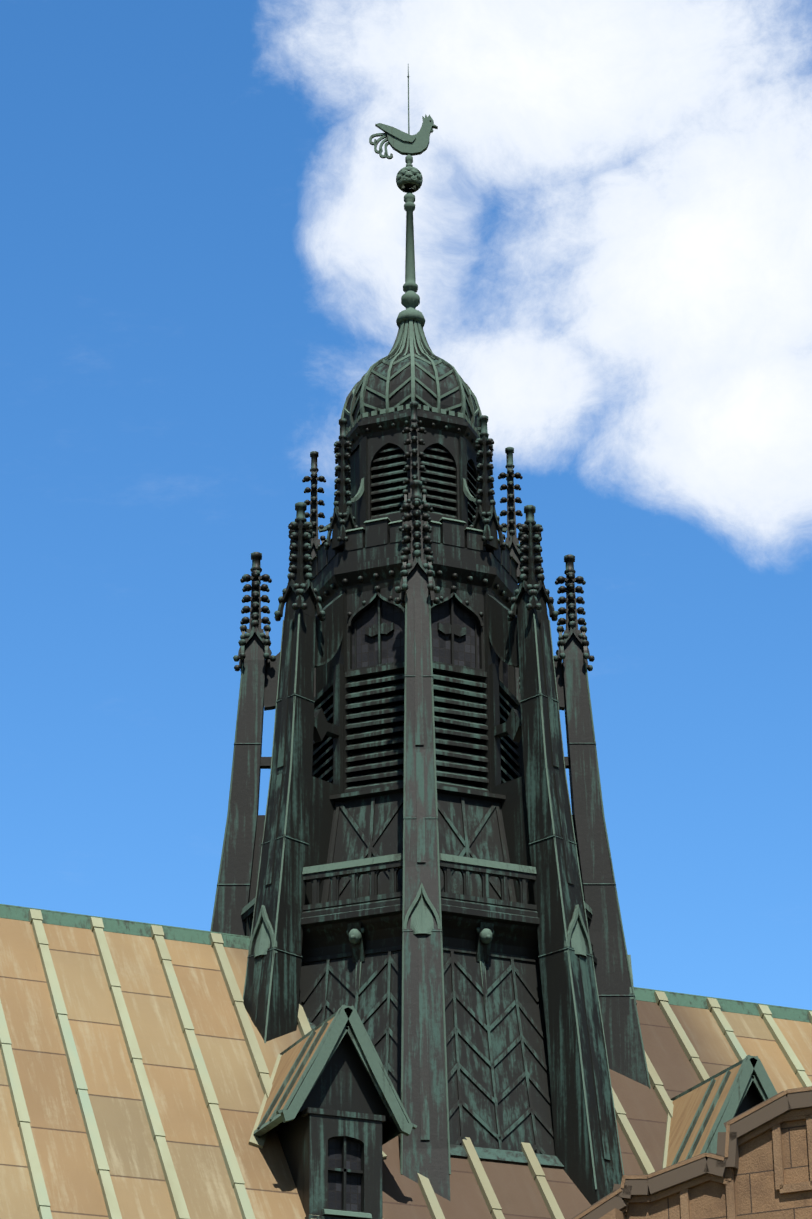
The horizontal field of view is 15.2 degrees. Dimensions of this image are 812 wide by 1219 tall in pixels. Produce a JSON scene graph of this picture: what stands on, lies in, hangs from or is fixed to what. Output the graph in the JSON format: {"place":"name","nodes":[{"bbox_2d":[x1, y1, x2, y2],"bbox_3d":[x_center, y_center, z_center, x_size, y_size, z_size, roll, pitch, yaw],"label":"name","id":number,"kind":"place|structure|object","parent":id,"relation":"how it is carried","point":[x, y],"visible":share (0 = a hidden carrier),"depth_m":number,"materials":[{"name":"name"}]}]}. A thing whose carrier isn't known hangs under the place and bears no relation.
{"place":"outdoors","nodes":[
{"label":"outdoors","id":0,"kind":"place"},
{"bbox_2d":[0,904,811,1218],"bbox_3d":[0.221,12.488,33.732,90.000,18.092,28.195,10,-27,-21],"label":"roof","id":1,"kind":"structure","parent":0,"point":[136,1062],"depth_m":33.91,"materials":[{"name":"brown metal"}]},
{"bbox_2d":[210,65,650,1204],"bbox_3d":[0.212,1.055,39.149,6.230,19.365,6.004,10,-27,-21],"label":"spire","id":2,"kind":"structure","parent":1,"relation":"on","point":[416,869],"depth_m":37.12,"materials":[{"name":"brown metal"}]},
{"bbox_2d":[248,1005,777,1218],"bbox_3d":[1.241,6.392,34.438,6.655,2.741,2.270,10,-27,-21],"label":"dormers","id":3,"kind":"object","parent":1,"relation":"attached to","point":[331,1081],"visible":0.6,"depth_m":32.96,"materials":[{"name":"green metal"}]},
{"bbox_2d":[571,1086,811,1218],"bbox_3d":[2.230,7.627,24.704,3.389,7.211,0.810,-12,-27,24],"label":"stone parapet","id":4,"kind":"structure","parent":1,"relation":"attached to","point":[758,1165],"depth_m":25.51,"materials":[{"name":"brown stone"}]},
{"bbox_2d":[0,0,811,1009],"label":"sky","id":5,"kind":"structure","parent":0,"point":[203,228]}
]}

